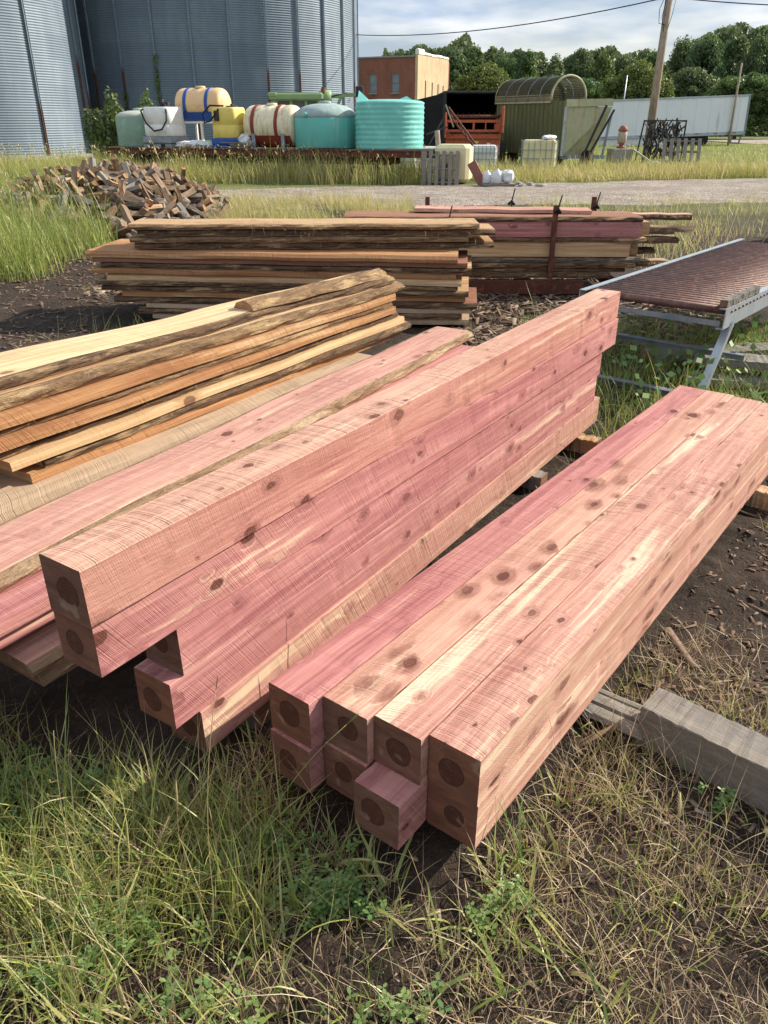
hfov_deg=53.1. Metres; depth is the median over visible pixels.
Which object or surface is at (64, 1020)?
broad grass
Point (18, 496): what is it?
sawn board
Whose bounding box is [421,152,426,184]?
wood post
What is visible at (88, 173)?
split log
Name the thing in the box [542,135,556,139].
plastic bag
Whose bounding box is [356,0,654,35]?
overhead cable
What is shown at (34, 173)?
split log
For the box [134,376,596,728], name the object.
cedar beam
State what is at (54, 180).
split log
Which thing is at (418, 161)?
ibc tote
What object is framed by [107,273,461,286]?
sawn board
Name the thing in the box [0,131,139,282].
tall grass
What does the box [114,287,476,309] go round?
sawn board
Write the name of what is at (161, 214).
split log
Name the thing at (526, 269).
sawn board
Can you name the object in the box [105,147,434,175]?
flatbed trailer
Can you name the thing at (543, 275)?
sawn board
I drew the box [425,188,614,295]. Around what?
steel rack
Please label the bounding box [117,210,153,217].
split log
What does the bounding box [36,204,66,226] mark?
split log
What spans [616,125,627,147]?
pump head
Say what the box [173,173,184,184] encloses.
split log
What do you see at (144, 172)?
split log
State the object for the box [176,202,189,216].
split log
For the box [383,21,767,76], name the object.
wood
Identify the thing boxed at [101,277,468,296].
sawn board
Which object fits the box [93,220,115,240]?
split log
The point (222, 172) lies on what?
tall weeds
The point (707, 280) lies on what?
roller table
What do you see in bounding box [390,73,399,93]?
window
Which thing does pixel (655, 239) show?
slab end
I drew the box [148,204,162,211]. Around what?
split log
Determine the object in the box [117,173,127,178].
split log
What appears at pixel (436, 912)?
grass stalk
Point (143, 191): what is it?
split log
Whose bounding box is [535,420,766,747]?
bark strips
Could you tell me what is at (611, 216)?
sawn board
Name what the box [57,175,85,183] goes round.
split log
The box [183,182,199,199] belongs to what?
split log
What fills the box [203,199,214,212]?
split log
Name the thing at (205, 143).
plastic bag
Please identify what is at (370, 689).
cedar beam
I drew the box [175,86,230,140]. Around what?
horizontal tank
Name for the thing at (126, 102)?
climbing vine
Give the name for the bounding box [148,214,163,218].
split log
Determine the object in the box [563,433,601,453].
wood block
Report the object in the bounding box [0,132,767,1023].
ground
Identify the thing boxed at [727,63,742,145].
leaning pole
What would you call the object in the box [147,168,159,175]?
split log
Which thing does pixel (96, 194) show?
split log
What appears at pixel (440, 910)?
dead leaves
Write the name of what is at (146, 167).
split log
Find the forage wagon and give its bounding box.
[495,74,614,167]
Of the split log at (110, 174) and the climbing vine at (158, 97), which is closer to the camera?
the split log at (110, 174)
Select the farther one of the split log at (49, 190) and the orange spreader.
the orange spreader
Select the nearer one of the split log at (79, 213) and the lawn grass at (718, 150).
the split log at (79, 213)
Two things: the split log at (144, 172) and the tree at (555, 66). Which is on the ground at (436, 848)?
the tree at (555, 66)
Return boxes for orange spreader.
[440,106,505,163]
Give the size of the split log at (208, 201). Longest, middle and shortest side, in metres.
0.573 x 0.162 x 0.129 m
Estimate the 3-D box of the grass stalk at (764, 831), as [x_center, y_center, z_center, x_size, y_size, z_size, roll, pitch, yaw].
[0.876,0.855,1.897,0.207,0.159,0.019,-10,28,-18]
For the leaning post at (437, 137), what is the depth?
27.26 m
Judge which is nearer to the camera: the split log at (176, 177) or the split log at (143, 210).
the split log at (143, 210)
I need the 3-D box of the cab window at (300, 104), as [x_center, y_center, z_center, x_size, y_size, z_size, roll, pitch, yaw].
[-3.145,-14.684,28.545,0.430,1.000,0.020,0,27,0]
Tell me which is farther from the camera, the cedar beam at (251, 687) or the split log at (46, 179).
the split log at (46, 179)
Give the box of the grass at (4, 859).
[0,695,353,987]
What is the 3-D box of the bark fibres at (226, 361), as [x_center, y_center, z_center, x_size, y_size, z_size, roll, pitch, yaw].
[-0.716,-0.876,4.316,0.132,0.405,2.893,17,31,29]
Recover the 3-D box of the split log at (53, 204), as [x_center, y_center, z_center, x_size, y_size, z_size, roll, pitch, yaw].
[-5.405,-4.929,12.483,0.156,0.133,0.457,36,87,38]
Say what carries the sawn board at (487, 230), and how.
on the sawn board at (134, 238)
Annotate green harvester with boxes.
[205,86,363,169]
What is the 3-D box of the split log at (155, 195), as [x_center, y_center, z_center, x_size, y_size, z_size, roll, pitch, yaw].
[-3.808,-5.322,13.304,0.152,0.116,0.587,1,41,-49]
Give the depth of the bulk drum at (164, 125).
25.73 m
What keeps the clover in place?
on the ground at (436, 848)
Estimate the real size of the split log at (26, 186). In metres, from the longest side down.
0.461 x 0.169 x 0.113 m
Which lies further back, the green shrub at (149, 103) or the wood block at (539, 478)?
the green shrub at (149, 103)
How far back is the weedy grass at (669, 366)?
5.45 m
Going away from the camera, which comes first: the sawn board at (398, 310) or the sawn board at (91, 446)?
the sawn board at (91, 446)
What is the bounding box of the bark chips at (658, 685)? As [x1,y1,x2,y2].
[470,328,767,833]
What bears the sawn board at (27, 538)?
on the sawn board at (24, 601)
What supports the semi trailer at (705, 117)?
on the ground at (436, 848)
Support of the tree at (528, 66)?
on the ground at (436, 848)
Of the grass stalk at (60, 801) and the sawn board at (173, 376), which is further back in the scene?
the sawn board at (173, 376)
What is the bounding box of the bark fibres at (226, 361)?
[28,290,392,447]
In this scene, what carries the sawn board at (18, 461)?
on the sawn board at (91, 446)
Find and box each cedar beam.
[39,289,620,628]
[53,318,617,677]
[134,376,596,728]
[146,353,601,675]
[171,396,599,751]
[268,385,705,748]
[270,727,325,792]
[323,390,733,763]
[324,741,374,800]
[354,761,428,850]
[374,396,761,784]
[427,456,767,849]
[428,403,767,806]
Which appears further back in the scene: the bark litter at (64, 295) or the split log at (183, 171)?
the split log at (183, 171)
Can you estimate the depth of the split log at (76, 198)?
12.50 m
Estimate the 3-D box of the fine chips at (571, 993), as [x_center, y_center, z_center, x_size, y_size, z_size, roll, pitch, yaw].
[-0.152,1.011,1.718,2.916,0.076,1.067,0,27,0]
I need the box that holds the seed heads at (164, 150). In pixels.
[0,140,417,162]
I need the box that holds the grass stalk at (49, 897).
[3,871,138,963]
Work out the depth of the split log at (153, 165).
14.66 m
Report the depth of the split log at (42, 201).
12.22 m
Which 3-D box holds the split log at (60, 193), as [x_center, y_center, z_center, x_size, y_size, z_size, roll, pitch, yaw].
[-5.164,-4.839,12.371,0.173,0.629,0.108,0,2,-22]
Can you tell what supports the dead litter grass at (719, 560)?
on the ground at (436, 848)
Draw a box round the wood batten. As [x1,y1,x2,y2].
[720,286,759,307]
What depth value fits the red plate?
22.56 m
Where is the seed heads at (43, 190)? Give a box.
[0,170,138,220]
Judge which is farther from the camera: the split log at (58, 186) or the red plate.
the red plate
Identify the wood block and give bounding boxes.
[241,699,270,730]
[520,470,547,490]
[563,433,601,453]
[744,485,767,510]
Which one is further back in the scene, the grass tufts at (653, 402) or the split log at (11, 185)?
the split log at (11, 185)
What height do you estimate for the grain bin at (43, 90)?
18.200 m
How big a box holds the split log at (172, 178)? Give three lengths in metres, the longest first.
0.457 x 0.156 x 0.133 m
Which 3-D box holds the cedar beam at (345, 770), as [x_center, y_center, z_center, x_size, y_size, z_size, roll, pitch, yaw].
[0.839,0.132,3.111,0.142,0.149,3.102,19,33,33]
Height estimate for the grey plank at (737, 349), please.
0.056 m
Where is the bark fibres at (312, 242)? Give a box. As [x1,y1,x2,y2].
[144,223,481,250]
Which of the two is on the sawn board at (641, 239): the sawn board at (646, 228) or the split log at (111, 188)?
the sawn board at (646, 228)
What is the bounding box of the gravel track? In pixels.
[216,178,767,209]
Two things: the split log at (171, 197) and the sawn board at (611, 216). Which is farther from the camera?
the split log at (171, 197)
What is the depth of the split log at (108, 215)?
12.23 m
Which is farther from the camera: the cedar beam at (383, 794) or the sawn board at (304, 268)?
the sawn board at (304, 268)
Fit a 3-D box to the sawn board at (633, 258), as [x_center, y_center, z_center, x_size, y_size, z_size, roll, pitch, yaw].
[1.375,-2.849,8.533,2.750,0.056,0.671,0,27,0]
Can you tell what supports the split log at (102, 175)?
on the split log at (99, 179)
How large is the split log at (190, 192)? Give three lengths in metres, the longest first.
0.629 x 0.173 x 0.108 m
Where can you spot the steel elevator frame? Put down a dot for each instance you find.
(460, 124)
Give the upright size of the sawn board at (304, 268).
0.056 m
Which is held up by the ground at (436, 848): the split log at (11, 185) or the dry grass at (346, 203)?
the dry grass at (346, 203)
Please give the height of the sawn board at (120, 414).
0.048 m
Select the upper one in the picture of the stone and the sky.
the sky
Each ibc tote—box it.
[380,158,420,172]
[423,146,435,172]
[473,145,498,168]
[520,139,558,171]
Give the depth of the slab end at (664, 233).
8.59 m
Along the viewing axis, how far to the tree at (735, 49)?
107.78 m
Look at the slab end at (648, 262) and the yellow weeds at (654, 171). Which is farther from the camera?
the yellow weeds at (654, 171)
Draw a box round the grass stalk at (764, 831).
[700,826,767,890]
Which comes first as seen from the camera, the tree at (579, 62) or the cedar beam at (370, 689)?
the cedar beam at (370, 689)
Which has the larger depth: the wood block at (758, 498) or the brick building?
the brick building
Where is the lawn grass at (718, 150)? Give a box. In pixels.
[507,140,767,169]
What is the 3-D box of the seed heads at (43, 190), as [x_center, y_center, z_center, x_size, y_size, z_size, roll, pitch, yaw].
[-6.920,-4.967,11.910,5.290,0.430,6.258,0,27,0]
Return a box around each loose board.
[309,148,345,149]
[387,148,434,150]
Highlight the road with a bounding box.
[708,139,767,143]
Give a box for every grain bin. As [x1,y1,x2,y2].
[0,0,101,160]
[73,0,358,146]
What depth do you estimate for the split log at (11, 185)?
13.51 m
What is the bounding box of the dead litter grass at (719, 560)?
[414,314,767,782]
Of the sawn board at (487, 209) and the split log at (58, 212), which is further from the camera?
the split log at (58, 212)
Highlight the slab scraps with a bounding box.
[451,277,762,347]
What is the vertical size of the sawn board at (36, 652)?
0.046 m
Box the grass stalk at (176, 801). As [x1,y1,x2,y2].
[174,780,181,865]
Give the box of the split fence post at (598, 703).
[581,688,642,740]
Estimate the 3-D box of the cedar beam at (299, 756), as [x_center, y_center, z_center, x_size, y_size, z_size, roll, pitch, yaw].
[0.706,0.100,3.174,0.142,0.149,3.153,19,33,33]
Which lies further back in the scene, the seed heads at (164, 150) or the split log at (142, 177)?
the seed heads at (164, 150)
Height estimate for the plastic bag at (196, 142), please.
0.245 m
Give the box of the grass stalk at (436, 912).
[427,909,463,916]
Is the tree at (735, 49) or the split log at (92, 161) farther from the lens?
the tree at (735, 49)
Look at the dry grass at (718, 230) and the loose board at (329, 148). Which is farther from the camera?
the loose board at (329, 148)
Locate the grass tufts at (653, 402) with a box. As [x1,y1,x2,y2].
[467,308,767,744]
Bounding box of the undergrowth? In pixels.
[717,124,767,136]
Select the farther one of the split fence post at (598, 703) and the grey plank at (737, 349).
the grey plank at (737, 349)
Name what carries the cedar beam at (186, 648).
on the cedar beam at (171, 698)
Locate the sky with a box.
[356,0,767,64]
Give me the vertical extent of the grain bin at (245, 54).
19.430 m
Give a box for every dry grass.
[189,145,421,218]
[519,184,767,269]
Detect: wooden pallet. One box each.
[428,151,459,184]
[661,138,701,164]
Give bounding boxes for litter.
[0,238,131,351]
[84,198,551,248]
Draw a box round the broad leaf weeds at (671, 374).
[603,314,767,405]
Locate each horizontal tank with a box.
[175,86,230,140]
[243,103,299,148]
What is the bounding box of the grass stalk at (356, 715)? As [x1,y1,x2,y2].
[252,714,358,908]
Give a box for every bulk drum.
[140,99,188,147]
[202,104,244,147]
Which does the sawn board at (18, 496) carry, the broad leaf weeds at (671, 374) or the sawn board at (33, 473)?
the sawn board at (33, 473)
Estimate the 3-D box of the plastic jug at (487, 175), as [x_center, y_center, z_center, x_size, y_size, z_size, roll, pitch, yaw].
[3.008,-9.763,22.397,0.246,0.352,0.270,-21,34,-35]
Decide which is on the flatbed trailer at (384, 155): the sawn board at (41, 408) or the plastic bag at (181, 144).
the plastic bag at (181, 144)
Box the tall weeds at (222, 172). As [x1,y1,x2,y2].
[0,139,434,184]
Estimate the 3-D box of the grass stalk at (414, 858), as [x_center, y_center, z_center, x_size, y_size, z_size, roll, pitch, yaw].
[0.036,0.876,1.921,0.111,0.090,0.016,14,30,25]
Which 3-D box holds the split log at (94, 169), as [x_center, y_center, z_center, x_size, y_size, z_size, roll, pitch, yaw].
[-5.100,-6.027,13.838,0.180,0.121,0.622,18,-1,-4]
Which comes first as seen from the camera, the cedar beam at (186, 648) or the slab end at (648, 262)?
the cedar beam at (186, 648)
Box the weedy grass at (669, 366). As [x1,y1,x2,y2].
[505,285,767,439]
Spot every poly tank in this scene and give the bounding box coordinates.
[115,108,145,146]
[294,101,355,148]
[355,91,423,149]
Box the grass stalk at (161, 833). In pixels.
[140,816,169,924]
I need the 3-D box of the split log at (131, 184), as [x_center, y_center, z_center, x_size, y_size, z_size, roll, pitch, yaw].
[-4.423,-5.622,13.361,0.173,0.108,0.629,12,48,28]
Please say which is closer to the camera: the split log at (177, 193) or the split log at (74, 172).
the split log at (74, 172)
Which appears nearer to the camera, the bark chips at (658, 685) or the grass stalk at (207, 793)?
the grass stalk at (207, 793)
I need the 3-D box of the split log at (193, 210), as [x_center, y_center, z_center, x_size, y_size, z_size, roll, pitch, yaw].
[-3.437,-5.391,13.723,0.534,0.101,0.164,24,-10,-26]
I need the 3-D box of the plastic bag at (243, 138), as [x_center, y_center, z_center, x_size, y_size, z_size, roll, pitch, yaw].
[-4.523,-12.165,25.198,0.556,0.457,0.409,-9,28,-18]
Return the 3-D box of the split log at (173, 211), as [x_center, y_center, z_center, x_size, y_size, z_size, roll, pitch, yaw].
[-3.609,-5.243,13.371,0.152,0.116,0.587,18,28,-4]
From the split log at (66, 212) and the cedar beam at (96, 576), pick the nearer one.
the cedar beam at (96, 576)
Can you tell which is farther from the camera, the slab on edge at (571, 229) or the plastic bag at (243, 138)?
the plastic bag at (243, 138)
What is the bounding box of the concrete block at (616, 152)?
[606,148,632,162]
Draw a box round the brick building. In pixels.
[357,47,449,99]
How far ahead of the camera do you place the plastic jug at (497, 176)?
22.23 m
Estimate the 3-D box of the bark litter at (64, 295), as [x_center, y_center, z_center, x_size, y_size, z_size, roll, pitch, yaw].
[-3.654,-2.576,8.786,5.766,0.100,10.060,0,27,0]
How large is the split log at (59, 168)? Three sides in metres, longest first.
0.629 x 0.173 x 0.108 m
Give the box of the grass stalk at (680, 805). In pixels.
[671,791,683,879]
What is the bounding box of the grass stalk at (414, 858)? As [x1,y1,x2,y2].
[380,852,417,863]
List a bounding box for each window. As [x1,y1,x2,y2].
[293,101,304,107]
[368,74,376,93]
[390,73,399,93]
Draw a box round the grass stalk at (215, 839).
[213,836,219,894]
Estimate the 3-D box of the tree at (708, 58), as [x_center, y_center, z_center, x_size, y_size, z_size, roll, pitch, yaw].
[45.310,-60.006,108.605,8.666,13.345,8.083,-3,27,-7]
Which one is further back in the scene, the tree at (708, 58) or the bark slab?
the tree at (708, 58)
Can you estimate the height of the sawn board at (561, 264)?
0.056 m
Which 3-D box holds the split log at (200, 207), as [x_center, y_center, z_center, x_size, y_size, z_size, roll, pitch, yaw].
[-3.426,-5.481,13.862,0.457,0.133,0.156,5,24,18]
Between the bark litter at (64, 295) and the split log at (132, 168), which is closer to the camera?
the bark litter at (64, 295)
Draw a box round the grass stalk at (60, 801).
[47,730,78,889]
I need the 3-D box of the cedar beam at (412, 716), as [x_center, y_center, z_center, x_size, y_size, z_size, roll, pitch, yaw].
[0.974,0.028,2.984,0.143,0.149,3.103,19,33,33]
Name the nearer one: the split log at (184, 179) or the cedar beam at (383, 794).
the cedar beam at (383, 794)
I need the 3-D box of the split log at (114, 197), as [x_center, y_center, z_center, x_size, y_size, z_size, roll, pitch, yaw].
[-4.331,-5.053,12.723,0.173,0.629,0.108,-6,64,17]
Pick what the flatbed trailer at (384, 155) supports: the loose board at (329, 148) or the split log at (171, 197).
the loose board at (329, 148)
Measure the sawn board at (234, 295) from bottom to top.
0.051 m
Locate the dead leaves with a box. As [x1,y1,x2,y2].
[0,680,762,1023]
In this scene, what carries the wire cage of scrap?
on the ground at (436, 848)
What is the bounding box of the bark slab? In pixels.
[234,268,387,311]
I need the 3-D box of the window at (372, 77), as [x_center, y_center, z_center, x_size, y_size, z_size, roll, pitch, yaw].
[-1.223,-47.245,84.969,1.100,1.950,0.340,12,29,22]
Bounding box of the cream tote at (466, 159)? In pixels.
[434,144,473,182]
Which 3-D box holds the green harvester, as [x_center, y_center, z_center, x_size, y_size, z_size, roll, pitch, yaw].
[-3.930,-14.516,29.177,6.340,2.850,1.375,0,27,0]
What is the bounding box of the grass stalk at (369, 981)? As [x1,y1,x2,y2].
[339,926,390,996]
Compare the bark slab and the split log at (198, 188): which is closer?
the bark slab
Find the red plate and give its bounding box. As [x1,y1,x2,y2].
[467,160,482,184]
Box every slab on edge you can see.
[459,242,630,256]
[468,222,642,236]
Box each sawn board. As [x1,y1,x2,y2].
[0,272,394,389]
[0,281,404,410]
[0,293,395,429]
[0,302,392,436]
[0,306,395,452]
[0,312,398,459]
[0,316,403,471]
[0,326,473,591]
[0,331,401,483]
[0,345,473,636]
[0,353,372,523]
[0,609,54,649]
[0,619,63,676]
[0,658,77,686]
[35,321,410,467]
[85,239,458,262]
[91,265,455,279]
[92,250,467,267]
[96,275,457,290]
[100,255,471,273]
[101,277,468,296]
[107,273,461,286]
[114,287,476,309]
[122,290,464,301]
[127,218,479,229]
[129,234,467,242]
[134,236,493,248]
[137,223,495,236]
[137,303,458,319]
[146,302,470,313]
[153,314,468,324]
[344,211,643,221]
[414,205,591,213]
[462,272,610,277]
[471,255,639,261]
[472,262,635,267]
[472,267,624,272]
[490,236,646,242]
[629,243,637,254]
[641,220,649,234]
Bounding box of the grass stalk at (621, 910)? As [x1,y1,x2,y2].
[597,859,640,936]
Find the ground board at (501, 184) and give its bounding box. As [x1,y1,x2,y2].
[481,183,515,185]
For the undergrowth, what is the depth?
98.60 m
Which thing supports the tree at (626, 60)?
on the ground at (436, 848)
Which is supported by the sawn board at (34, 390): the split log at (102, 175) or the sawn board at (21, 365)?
the sawn board at (21, 365)
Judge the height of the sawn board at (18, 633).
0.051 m
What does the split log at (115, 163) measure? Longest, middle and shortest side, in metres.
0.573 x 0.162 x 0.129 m
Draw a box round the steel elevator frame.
[426,104,476,145]
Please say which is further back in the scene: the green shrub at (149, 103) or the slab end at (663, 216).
the green shrub at (149, 103)
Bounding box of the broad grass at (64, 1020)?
[0,716,639,1023]
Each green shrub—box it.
[81,86,124,161]
[135,86,161,163]
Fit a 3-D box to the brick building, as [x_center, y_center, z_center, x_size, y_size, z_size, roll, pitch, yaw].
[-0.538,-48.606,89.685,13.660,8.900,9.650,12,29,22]
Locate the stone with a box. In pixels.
[524,181,533,185]
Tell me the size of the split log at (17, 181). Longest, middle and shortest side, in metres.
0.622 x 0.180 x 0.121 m
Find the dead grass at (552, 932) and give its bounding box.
[0,606,767,1023]
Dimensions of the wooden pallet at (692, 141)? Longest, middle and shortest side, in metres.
1.610 x 1.171 x 0.141 m
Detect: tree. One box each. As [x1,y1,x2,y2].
[437,45,473,90]
[451,60,510,90]
[465,44,483,76]
[497,55,523,79]
[519,49,545,77]
[521,74,567,100]
[544,52,565,95]
[562,48,597,81]
[563,77,602,100]
[592,51,616,85]
[597,58,675,99]
[613,53,638,96]
[646,48,656,67]
[664,34,693,79]
[670,67,721,96]
[676,32,730,83]
[705,72,767,138]
[722,31,749,77]
[732,31,767,132]
[749,81,767,129]
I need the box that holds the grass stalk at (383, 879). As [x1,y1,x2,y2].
[364,861,386,884]
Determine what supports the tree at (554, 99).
on the ground at (436, 848)
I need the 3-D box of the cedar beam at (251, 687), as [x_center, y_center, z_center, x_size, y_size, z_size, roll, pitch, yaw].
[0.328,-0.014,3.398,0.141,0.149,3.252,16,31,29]
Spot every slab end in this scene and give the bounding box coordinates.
[631,212,691,220]
[634,258,669,266]
[637,247,654,253]
[638,235,678,243]
[649,225,693,232]
[649,232,674,234]
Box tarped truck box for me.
[418,91,497,145]
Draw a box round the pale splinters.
[79,285,120,295]
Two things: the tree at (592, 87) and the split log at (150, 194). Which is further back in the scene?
the tree at (592, 87)
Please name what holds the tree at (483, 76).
on the ground at (436, 848)
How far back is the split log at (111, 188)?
13.11 m
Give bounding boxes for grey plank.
[640,342,767,361]
[682,370,767,389]
[693,353,767,369]
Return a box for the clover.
[0,740,737,1023]
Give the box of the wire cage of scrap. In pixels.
[635,118,686,161]
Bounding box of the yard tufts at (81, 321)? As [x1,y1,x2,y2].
[14,277,176,347]
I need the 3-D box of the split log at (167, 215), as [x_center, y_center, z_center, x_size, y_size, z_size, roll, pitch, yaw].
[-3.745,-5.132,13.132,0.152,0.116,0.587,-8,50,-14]
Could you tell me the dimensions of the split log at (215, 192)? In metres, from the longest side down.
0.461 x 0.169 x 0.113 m
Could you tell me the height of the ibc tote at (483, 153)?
0.910 m
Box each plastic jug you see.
[482,170,492,182]
[492,169,502,183]
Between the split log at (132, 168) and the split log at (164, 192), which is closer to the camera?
the split log at (164, 192)
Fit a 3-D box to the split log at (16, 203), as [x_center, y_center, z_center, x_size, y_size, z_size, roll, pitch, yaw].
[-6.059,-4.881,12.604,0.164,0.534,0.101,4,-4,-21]
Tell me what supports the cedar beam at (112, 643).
on the cedar beam at (186, 648)
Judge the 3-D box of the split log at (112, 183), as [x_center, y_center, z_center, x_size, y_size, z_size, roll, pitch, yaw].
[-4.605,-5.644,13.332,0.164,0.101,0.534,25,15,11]
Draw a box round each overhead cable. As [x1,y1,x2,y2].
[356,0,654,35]
[697,0,767,4]
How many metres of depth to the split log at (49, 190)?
12.79 m
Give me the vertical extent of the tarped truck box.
3.000 m
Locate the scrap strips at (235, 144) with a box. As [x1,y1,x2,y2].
[220,142,253,147]
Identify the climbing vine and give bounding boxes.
[121,91,129,110]
[152,53,160,106]
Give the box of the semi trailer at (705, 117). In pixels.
[597,94,750,145]
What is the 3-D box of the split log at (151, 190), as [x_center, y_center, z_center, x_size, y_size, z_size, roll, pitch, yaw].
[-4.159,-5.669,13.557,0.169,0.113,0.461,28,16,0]
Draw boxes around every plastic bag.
[176,140,189,147]
[188,140,203,147]
[198,141,212,147]
[237,133,251,147]
[501,169,514,182]
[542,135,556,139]
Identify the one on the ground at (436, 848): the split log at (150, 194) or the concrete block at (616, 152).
the concrete block at (616, 152)
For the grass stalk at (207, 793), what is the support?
on the ground at (436, 848)
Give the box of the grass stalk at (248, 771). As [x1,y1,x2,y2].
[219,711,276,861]
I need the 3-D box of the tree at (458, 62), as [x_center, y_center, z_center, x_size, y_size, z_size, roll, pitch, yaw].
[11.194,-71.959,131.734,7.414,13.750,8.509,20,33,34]
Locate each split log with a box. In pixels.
[6,180,15,192]
[10,197,20,217]
[15,179,22,191]
[21,191,32,207]
[23,177,29,185]
[24,183,31,193]
[29,169,37,178]
[29,182,40,206]
[30,193,55,210]
[33,175,45,194]
[35,199,44,216]
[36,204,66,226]
[43,196,57,215]
[44,175,51,184]
[44,186,56,194]
[46,169,67,184]
[50,177,58,195]
[52,182,77,205]
[55,165,62,173]
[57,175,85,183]
[57,190,67,208]
[59,175,68,189]
[61,168,70,177]
[64,209,70,242]
[66,179,88,207]
[68,191,104,209]
[69,187,88,193]
[71,166,77,185]
[72,193,92,218]
[75,208,85,221]
[78,178,84,184]
[79,159,86,175]
[83,191,106,198]
[84,180,89,189]
[85,169,104,185]
[88,157,95,167]
[88,176,118,182]
[88,180,98,192]
[88,192,108,213]
[90,166,98,174]
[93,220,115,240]
[94,176,109,183]
[96,171,107,184]
[96,186,107,191]
[96,211,123,220]
[99,170,119,176]
[100,185,117,191]
[102,159,108,170]
[105,179,117,186]
[105,198,124,215]
[106,190,134,220]
[107,164,113,170]
[107,226,133,239]
[111,157,120,170]
[112,171,124,174]
[115,203,133,223]
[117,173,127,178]
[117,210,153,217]
[117,219,136,234]
[118,179,125,194]
[118,194,143,204]
[120,216,126,228]
[122,162,139,191]
[125,190,147,202]
[125,201,148,209]
[126,178,144,188]
[126,184,141,192]
[127,174,145,184]
[128,165,139,174]
[131,171,160,196]
[135,180,153,198]
[136,180,150,198]
[138,164,148,170]
[139,169,156,184]
[139,207,149,214]
[141,211,164,218]
[144,197,153,205]
[145,186,154,194]
[146,180,173,184]
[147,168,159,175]
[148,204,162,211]
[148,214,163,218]
[149,162,156,169]
[150,185,185,191]
[152,173,170,194]
[153,193,167,205]
[154,187,176,201]
[158,174,187,192]
[159,187,170,203]
[160,202,170,218]
[161,201,175,214]
[162,171,170,179]
[169,172,174,193]
[169,207,179,215]
[172,193,202,198]
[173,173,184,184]
[174,187,181,199]
[175,176,188,184]
[175,187,196,206]
[176,200,205,218]
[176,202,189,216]
[180,167,185,177]
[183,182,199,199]
[187,204,205,211]
[188,197,212,213]
[189,185,201,199]
[190,180,199,192]
[200,189,207,199]
[200,194,219,199]
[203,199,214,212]
[209,183,216,194]
[211,198,230,209]
[212,191,220,201]
[213,203,229,218]
[222,196,229,203]
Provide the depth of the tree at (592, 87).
89.51 m
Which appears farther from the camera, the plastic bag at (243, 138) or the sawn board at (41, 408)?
the plastic bag at (243, 138)
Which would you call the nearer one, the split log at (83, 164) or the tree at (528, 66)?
the split log at (83, 164)
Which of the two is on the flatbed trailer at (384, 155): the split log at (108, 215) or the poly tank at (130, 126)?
the poly tank at (130, 126)
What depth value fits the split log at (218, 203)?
15.09 m
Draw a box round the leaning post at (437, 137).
[435,130,440,146]
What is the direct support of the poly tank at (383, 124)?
on the flatbed trailer at (384, 155)
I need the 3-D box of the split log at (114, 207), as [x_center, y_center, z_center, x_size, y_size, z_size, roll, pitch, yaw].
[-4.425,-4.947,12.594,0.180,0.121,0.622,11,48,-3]
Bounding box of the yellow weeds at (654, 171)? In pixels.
[472,148,767,182]
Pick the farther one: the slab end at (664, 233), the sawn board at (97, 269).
the slab end at (664, 233)
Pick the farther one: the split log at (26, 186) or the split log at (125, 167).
the split log at (125, 167)
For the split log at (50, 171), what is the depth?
13.52 m
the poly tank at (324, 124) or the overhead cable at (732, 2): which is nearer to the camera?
the poly tank at (324, 124)
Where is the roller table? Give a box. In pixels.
[579,238,767,395]
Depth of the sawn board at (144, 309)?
7.05 m
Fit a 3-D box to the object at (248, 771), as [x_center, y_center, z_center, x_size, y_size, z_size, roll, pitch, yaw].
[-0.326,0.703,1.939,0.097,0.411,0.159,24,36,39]
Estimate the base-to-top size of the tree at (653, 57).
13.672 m
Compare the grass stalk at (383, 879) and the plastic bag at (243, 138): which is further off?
the plastic bag at (243, 138)
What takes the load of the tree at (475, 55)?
on the ground at (436, 848)
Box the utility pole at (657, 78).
[642,0,675,162]
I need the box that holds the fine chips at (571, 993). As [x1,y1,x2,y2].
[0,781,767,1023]
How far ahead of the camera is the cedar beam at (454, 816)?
2.21 m
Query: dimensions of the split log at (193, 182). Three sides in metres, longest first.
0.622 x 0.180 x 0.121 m
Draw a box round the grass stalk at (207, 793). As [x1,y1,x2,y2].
[207,676,217,910]
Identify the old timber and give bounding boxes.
[635,687,767,814]

